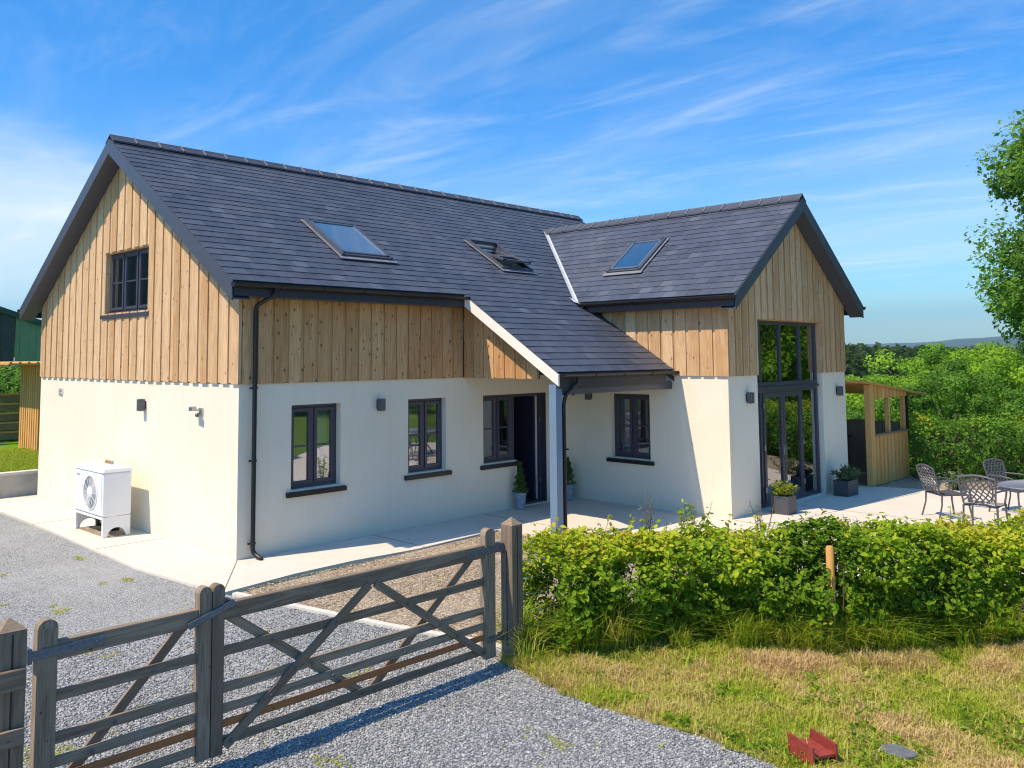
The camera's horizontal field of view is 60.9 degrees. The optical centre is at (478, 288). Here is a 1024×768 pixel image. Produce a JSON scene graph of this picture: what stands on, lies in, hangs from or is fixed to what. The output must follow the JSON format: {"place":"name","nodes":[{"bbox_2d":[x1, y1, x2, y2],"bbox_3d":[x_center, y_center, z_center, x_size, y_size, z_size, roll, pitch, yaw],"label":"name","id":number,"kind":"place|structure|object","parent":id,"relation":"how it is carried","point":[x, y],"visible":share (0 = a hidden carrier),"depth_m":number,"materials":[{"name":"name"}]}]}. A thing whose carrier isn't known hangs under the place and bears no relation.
{"place":"outdoors","nodes":[
{"label":"outdoors","id":0,"kind":"place"},
{"bbox_2d":[0,439,18,449],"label":"lawn","id":1,"kind":"structure","parent":0,"point":[8,444],"depth_m":24.99,"materials":[{"name":"green plant"}]},
{"bbox_2d":[0,393,19,439],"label":"board fence","id":2,"kind":"object","parent":1,"relation":"on","point":[9,416],"visible":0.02,"depth_m":25.26,"materials":[{"name":"wood"}]},
{"bbox_2d":[0,365,20,431],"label":"laurel shrub","id":3,"kind":"object","parent":1,"relation":"on","point":[14,383],"visible":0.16,"depth_m":26.58,"materials":[{"name":"green plant"}]},
{"bbox_2d":[0,447,38,471],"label":"lawn grass","id":4,"kind":"structure","parent":1,"relation":"on","point":[17,459],"depth_m":20.85,"materials":[{"name":"green plant"}]},
{"bbox_2d":[0,361,40,450],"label":"garden shelter","id":5,"kind":"object","parent":1,"relation":"on","point":[29,414],"visible":0.34,"depth_m":23.45,"materials":[{"name":"brown wood"}]},
{"bbox_2d":[0,306,41,393],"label":"barn","id":6,"kind":"structure","parent":1,"relation":"on","point":[20,341],"depth_m":33.85,"materials":[{"name":"green metal"}]},
{"bbox_2d":[0,514,777,767],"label":"gravel drive","id":7,"kind":"structure","parent":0,"point":[32,558],"depth_m":8.31,"materials":[{"name":"grey gravel"}]},
{"bbox_2d":[0,667,26,751],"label":"rail fence","id":8,"kind":"object","parent":7,"relation":"on","point":[12,680],"visible":1,"depth_m":5.22,"materials":[{"name":"grey wood"}]},
{"bbox_2d":[0,556,573,767],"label":"drive weeds","id":9,"kind":"object","parent":7,"relation":"on","point":[131,579],"visible":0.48,"depth_m":6.73,"materials":[{"name":"green plant"}]},
{"bbox_2d":[27,565,791,767],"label":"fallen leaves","id":10,"kind":"object","parent":7,"relation":"on","point":[405,683],"visible":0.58,"depth_m":7.70,"materials":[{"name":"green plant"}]},
{"bbox_2d":[23,606,774,767],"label":"loose gravel","id":11,"kind":"structure","parent":0,"point":[506,735],"depth_m":7.04,"materials":[{"name":"grey gravel"}]},
{"bbox_2d":[13,360,931,582],"bbox_3d":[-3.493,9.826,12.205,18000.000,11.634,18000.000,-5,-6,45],"label":"ground","id":12,"kind":"structure","parent":0,"point":[358,564],"depth_m":21.74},
{"bbox_2d":[0,617,27,767],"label":"gate post","id":13,"kind":"object","parent":12,"relation":"on","point":[13,644],"visible":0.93,"depth_m":5.27,"materials":[{"name":"grey wood"}]},
{"bbox_2d":[26,585,211,767],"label":"field gate","id":14,"kind":"structure","parent":13,"relation":"attached to","point":[48,651],"depth_m":5.90,"materials":[{"name":"wood"}]},
{"bbox_2d":[0,469,37,497],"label":"retaining wall","id":15,"kind":"structure","parent":12,"relation":"on","point":[18,483],"depth_m":18.76,"materials":[{"name":"paint"}]},
{"bbox_2d":[232,592,501,651],"bbox_3d":[-1.380,3.747,9.871,3.998,0.050,0.138,-3,-5,32],"label":"kerb edging","id":16,"kind":"object","parent":12,"relation":"on","point":[378,623],"visible":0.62,"depth_m":9.75,"materials":[{"name":"concrete"}]},
{"bbox_2d":[17,134,865,560],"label":"house","id":17,"kind":"structure","parent":12,"relation":"on","point":[261,312],"depth_m":16.00,"materials":[{"name":"paint"}]},
{"bbox_2d":[58,388,62,394],"bbox_3d":[-8.561,2.112,17.816,0.200,0.140,0.027,-5,-6,45],"label":"wall vent","id":18,"kind":"object","parent":17,"relation":"attached to","point":[60,391],"depth_m":17.78,"materials":[{"name":"white paint"}]},
{"bbox_2d":[100,247,148,318],"bbox_3d":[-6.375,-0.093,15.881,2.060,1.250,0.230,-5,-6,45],"label":"window","id":19,"kind":"structure","parent":17,"relation":"in","point":[129,282],"depth_m":15.98,"materials":[{"name":"black glass"}]},
{"bbox_2d":[136,399,145,410],"bbox_3d":[-5.822,2.007,15.010,0.104,0.213,0.124,-5,-6,45],"label":"wall light","id":20,"kind":"object","parent":17,"relation":"attached to","point":[141,404],"visible":1,"depth_m":14.97,"materials":[{"name":"black plastic"}]},
{"bbox_2d":[188,406,202,416],"bbox_3d":[-4.418,1.923,13.577,0.195,0.169,0.168,-5,-6,45],"label":"security light","id":21,"kind":"object","parent":17,"relation":"attached to","point":[193,408],"visible":1,"depth_m":13.55,"materials":[{"name":"metal"}]},
{"bbox_2d":[286,403,346,497],"bbox_3d":[-2.613,2.535,13.794,0.250,1.400,1.110,-5,-6,45],"label":"window","id":22,"kind":"structure","parent":17,"relation":"in","point":[311,480],"depth_m":13.83,"materials":[{"name":"grey metal"}]},
{"bbox_2d":[300,218,397,263],"bbox_3d":[-2.442,-0.681,15.886,1.260,0.537,1.530,4,26,-45],"label":"roof window","id":23,"kind":"structure","parent":17,"relation":"in","point":[347,240],"depth_m":15.73,"materials":[{"name":"blue glass"}]},
{"bbox_2d":[376,398,385,410],"bbox_3d":[-1.646,1.952,14.631,0.124,0.213,0.104,-5,-6,45],"label":"wall light","id":24,"kind":"object","parent":17,"relation":"attached to","point":[380,404],"visible":1,"depth_m":14.59,"materials":[{"name":"black plastic"}]},
{"bbox_2d":[404,398,451,480],"bbox_3d":[-0.955,2.643,15.449,0.250,1.380,1.080,-5,-6,45],"label":"window","id":25,"kind":"structure","parent":17,"relation":"in","point":[424,416],"depth_m":15.49,"materials":[{"name":"grey glass"}]},
{"bbox_2d":[463,238,536,273],"bbox_3d":[0.395,-0.554,18.733,1.060,0.658,1.410,4,26,-45],"label":"roof window","id":26,"kind":"structure","parent":17,"relation":"in","point":[503,259],"depth_m":18.68,"materials":[{"name":"black glass"}]},
{"bbox_2d":[480,394,521,469],"bbox_3d":[0.363,2.737,16.764,0.250,1.380,1.110,-5,-6,45],"label":"window","id":27,"kind":"structure","parent":17,"relation":"in","point":[497,409],"depth_m":16.81,"materials":[{"name":"black glass"}]},
{"bbox_2d":[512,392,546,503],"bbox_3d":[0.682,3.209,17.695,1.053,2.180,0.878,-5,-6,45],"label":"front door","id":28,"kind":"structure","parent":17,"relation":"in","point":[528,416],"depth_m":17.75,"materials":[{"name":"black paint"}]},
{"bbox_2d":[585,393,591,399],"bbox_3d":[2.249,2.181,17.887,0.104,0.213,0.124,-5,-6,45],"label":"wall light","id":29,"kind":"object","parent":17,"relation":"attached to","point":[588,396],"visible":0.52,"depth_m":17.84,"materials":[{"name":"black plastic"}]},
{"bbox_2d":[621,396,639,451],"bbox_3d":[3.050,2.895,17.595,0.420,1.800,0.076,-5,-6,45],"label":"window pane","id":30,"kind":"structure","parent":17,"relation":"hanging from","point":[625,430],"depth_m":17.68,"materials":[{"name":"clear glass"}]},
{"bbox_2d":[606,393,654,465],"bbox_3d":[3.033,2.768,17.241,1.110,1.360,0.250,-5,-6,45],"label":"window","id":31,"kind":"structure","parent":17,"relation":"in","point":[634,452],"depth_m":17.28,"materials":[{"name":"black glass"}]},
{"bbox_2d":[602,237,668,275],"bbox_3d":[3.438,-0.501,18.625,0.980,0.537,1.390,-5,30,45],"label":"roof window","id":32,"kind":"structure","parent":17,"relation":"in","point":[639,253],"depth_m":18.47,"materials":[{"name":"blue glass"}]},
{"bbox_2d":[746,392,754,403],"bbox_3d":[5.032,2.029,16.155,0.124,0.213,0.104,-5,-6,45],"label":"wall light","id":33,"kind":"object","parent":17,"relation":"attached to","point":[750,398],"visible":1,"depth_m":16.11,"materials":[{"name":"black plastic"}]},
{"bbox_2d":[836,386,842,395],"bbox_3d":[7.860,2.230,18.976,0.124,0.213,0.104,-5,-6,45],"label":"wall light","id":34,"kind":"object","parent":17,"relation":"attached to","point":[839,390],"visible":1,"depth_m":18.93,"materials":[{"name":"black plastic"}]},
{"bbox_2d":[846,397,912,454],"bbox_3d":[12.337,6.154,30.817,6.518,5.359,6.031,-1,-4,5],"label":"ash tree","id":35,"kind":"object","parent":12,"relation":"on","point":[852,414],"visible":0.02,"depth_m":30.81,"materials":[{"name":"green plant"}]},
{"bbox_2d":[845,374,995,473],"bbox_3d":[16.445,7.700,34.707,8.828,8.503,9.573,-1,-4,5],"label":"ash tree","id":36,"kind":"object","parent":12,"relation":"on","point":[853,400],"visible":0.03,"depth_m":33.84,"materials":[{"name":"green plant"}]},
{"bbox_2d":[845,341,1023,418],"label":"ash tree","id":37,"kind":"object","parent":12,"relation":"on","point":[911,365],"visible":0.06,"depth_m":47.94,"materials":[{"name":"green plant"}]},
{"bbox_2d":[845,342,1023,384],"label":"woodland","id":38,"kind":"object","parent":12,"relation":"on","point":[855,355],"visible":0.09,"depth_m":167.92,"materials":[{"name":"green plant"}]},
{"bbox_2d":[851,344,1023,471],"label":"ash tree","id":39,"kind":"object","parent":12,"relation":"on","point":[975,361],"visible":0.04,"depth_m":38.11,"materials":[{"name":"green plant"}]},
{"bbox_2d":[875,353,1023,472],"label":"ash tree","id":40,"kind":"object","parent":12,"relation":"on","point":[931,383],"visible":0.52,"depth_m":25.54,"materials":[{"name":"green plant"}]},
{"bbox_2d":[893,355,1023,478],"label":"ash tree","id":41,"kind":"object","parent":12,"relation":"on","point":[1006,369],"visible":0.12,"depth_m":29.25,"materials":[{"name":"green plant"}]},
{"bbox_2d":[963,109,1023,354],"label":"oak tree","id":42,"kind":"object","parent":12,"relation":"on","point":[1008,297],"visible":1,"depth_m":36.00,"materials":[{"name":"green plant"}]},
{"bbox_2d":[0,485,1023,595],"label":"patio","id":43,"kind":"structure","parent":0,"point":[171,560],"depth_m":14.99,"materials":[{"name":"concrete"}]},
{"bbox_2d":[74,461,132,537],"bbox_3d":[-6.452,3.587,14.883,1.242,1.120,0.529,-5,-6,45],"label":"heat pump","id":44,"kind":"object","parent":43,"relation":"on","point":[102,489],"visible":1,"depth_m":14.56,"materials":[{"name":"metal"}]},
{"bbox_2d":[512,463,528,509],"bbox_3d":[0.792,3.803,16.777,0.340,0.884,0.355,-5,-6,45],"label":"potted conifer","id":45,"kind":"object","parent":43,"relation":"on","point":[520,497],"visible":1,"depth_m":16.70,"materials":[{"name":"green plant"}]},
{"bbox_2d":[567,457,575,500],"bbox_3d":[1.830,3.879,17.814,0.337,0.880,0.367,-5,-6,45],"label":"potted conifer","id":46,"kind":"object","parent":43,"relation":"on","point":[570,488],"visible":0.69,"depth_m":17.73,"materials":[{"name":"green plant"}]},
{"bbox_2d":[746,500,776,535],"bbox_3d":[4.514,3.679,13.915,0.466,0.652,0.275,-2,-5,16],"label":"seed head weed","id":47,"kind":"object","parent":43,"relation":"on","point":[760,520],"visible":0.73,"depth_m":13.92,"materials":[{"name":"grey plant"}]},
{"bbox_2d":[767,479,798,514],"bbox_3d":[5.609,3.858,16.162,0.543,0.618,0.566,3,-5,-35],"label":"planter","id":48,"kind":"object","parent":43,"relation":"on","point":[783,499],"visible":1,"depth_m":16.08,"materials":[{"name":"stone"}]},
{"bbox_2d":[830,463,860,496],"bbox_3d":[7.689,3.989,18.254,0.565,0.656,0.648,-5,-6,45],"label":"planter","id":49,"kind":"object","parent":43,"relation":"on","point":[845,484],"visible":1,"depth_m":18.12,"materials":[{"name":"stone"}]},
{"bbox_2d":[836,516,867,530],"bbox_3d":[5.536,3.671,13.090,0.518,0.563,0.450,-5,-6,45],"label":"yellow shrub","id":50,"kind":"object","parent":43,"relation":"on","point":[856,520],"visible":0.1,"depth_m":13.07,"materials":[{"name":"green plant"}]},
{"bbox_2d":[915,463,971,517],"bbox_3d":[8.358,3.634,15.664,0.725,0.962,0.610,0,-4,-3],"label":"patio chair","id":51,"kind":"object","parent":43,"relation":"on","point":[942,493],"visible":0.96,"depth_m":15.66,"materials":[{"name":"metal"}]},
{"bbox_2d":[957,474,1007,525],"bbox_3d":[8.375,3.540,14.456,0.610,0.962,0.724,-5,-6,45],"label":"patio chair","id":52,"kind":"object","parent":43,"relation":"on","point":[983,503],"visible":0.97,"depth_m":14.31,"materials":[{"name":"metal"}]},
{"bbox_2d":[982,458,1023,515],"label":"patio chair","id":53,"kind":"object","parent":43,"relation":"on","point":[1005,473],"visible":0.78,"depth_m":16.33,"materials":[{"name":"metal"}]},
{"bbox_2d":[997,479,1023,491],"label":"patio table","id":54,"kind":"object","parent":43,"relation":"on","point":[1015,484],"visible":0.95,"depth_m":14.63,"materials":[{"name":"metal"}]},
{"bbox_2d":[0,0,1023,359],"label":"sky","id":55,"kind":"structure","parent":0,"point":[875,112],"materials":[{"name":"blue"}]},
{"bbox_2d":[242,531,936,643],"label":"brown gravel","id":56,"kind":"structure","parent":0,"point":[343,601],"depth_m":11.15,"materials":[{"name":"gravel"}]},
{"bbox_2d":[638,488,655,531],"bbox_3d":[2.491,3.449,12.872,0.254,0.973,0.289,-5,-6,45],"label":"seed head weed","id":57,"kind":"object","parent":56,"relation":"on","point":[647,522],"visible":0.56,"depth_m":12.84,"materials":[{"name":"grey plant"}]},
{"bbox_2d":[674,498,713,538],"bbox_3d":[3.187,3.527,12.889,0.499,0.813,0.492,-5,-6,45],"label":"wild shrub","id":58,"kind":"object","parent":56,"relation":"on","point":[688,512],"visible":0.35,"depth_m":12.94,"materials":[{"name":"green plant"}]},
{"bbox_2d":[496,621,1023,767],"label":"grass verge","id":59,"kind":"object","parent":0,"point":[668,726],"depth_m":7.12,"materials":[{"name":"green plant"}]},
{"bbox_2d":[501,517,522,660],"bbox_3d":[0.324,2.980,8.535,0.156,1.460,0.156,-5,-6,45],"label":"gate post","id":60,"kind":"object","parent":59,"relation":"on","point":[511,580],"visible":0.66,"depth_m":8.48,"materials":[{"name":"grey wood"}]},
{"bbox_2d":[188,527,503,758],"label":"field gate","id":61,"kind":"structure","parent":60,"relation":"attached to","point":[232,611],"depth_m":7.16,"materials":[{"name":"wood"}]},
{"bbox_2d":[466,575,1023,668],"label":"tall grass","id":62,"kind":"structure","parent":59,"relation":"on","point":[614,635],"depth_m":8.59,"materials":[{"name":"green plant"}]},
{"bbox_2d":[523,541,1002,644],"bbox_3d":[4.349,3.212,9.344,7.986,0.972,0.525,0,-4,-8],"label":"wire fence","id":63,"kind":"object","parent":59,"relation":"on","point":[641,585],"visible":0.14,"depth_m":8.95,"materials":[{"name":"grey metal"}]},
{"bbox_2d":[522,506,1023,654],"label":"beech hedge","id":64,"kind":"object","parent":59,"relation":"on","point":[941,543],"visible":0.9,"depth_m":8.80,"materials":[{"name":"green plant"}]},
{"bbox_2d":[585,643,1023,767],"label":"verge weeds","id":65,"kind":"object","parent":59,"relation":"on","point":[871,727],"visible":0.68,"depth_m":6.89,"materials":[{"name":"green plant"}]},
{"bbox_2d":[787,728,837,766],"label":"steel offcut","id":66,"kind":"object","parent":59,"relation":"on","point":[818,745],"visible":0.93,"depth_m":6.31,"materials":[{"name":"red metal"}]},
{"bbox_2d":[826,545,836,642],"bbox_3d":[3.520,3.143,8.693,0.084,1.120,0.092,-5,-6,45],"label":"fence stake","id":67,"kind":"object","parent":59,"relation":"on","point":[830,563],"visible":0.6,"depth_m":8.69,"materials":[{"name":"brown wood"}]},
{"bbox_2d":[879,744,917,760],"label":"stone slab","id":68,"kind":"structure","parent":59,"relation":"on","point":[903,752],"depth_m":6.41,"materials":[{"name":"grey stone"}]},
{"bbox_2d":[847,434,850,466],"bbox_3d":[8.469,4.004,20.869,0.700,1.010,0.650,-5,-6,45],"label":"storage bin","id":69,"kind":"object","parent":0,"point":[848,435],"visible":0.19,"depth_m":20.82,"materials":[{"name":"black"}]},
{"bbox_2d":[846,334,1020,346],"bbox_3d":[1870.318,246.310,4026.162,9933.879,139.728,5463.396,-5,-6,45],"label":"hills","id":70,"kind":"structure","parent":0,"point":[951,341],"depth_m":4489.41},
{"bbox_2d":[854,472,1020,489],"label":"side gravel","id":71,"kind":"structure","parent":0,"point":[910,482],"depth_m":19.81,"materials":[{"name":"grey gravel"}]},
{"bbox_2d":[845,380,926,485],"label":"timber shed","id":72,"kind":"structure","parent":71,"relation":"on","point":[879,452],"depth_m":20.30,"materials":[{"name":"brown wood"}]},
{"bbox_2d":[936,469,973,490],"bbox_3d":[10.221,4.139,18.801,0.771,0.494,0.626,-1,-5,12],"label":"plant","id":73,"kind":"object","parent":71,"relation":"on","point":[954,485],"visible":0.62,"depth_m":18.77,"materials":[{"name":"green plant"}]},
{"bbox_2d":[908,411,1023,479],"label":"garden hedge","id":74,"kind":"object","parent":71,"relation":"on","point":[985,426],"visible":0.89,"depth_m":20.44,"materials":[{"name":"green plant"}]},
{"bbox_2d":[889,338,1023,348],"bbox_3d":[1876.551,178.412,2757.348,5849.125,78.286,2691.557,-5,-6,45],"label":"hills","id":75,"kind":"structure","parent":0,"point":[972,343],"depth_m":3003.03,"materials":[{"name":"green plant"}]}
]}

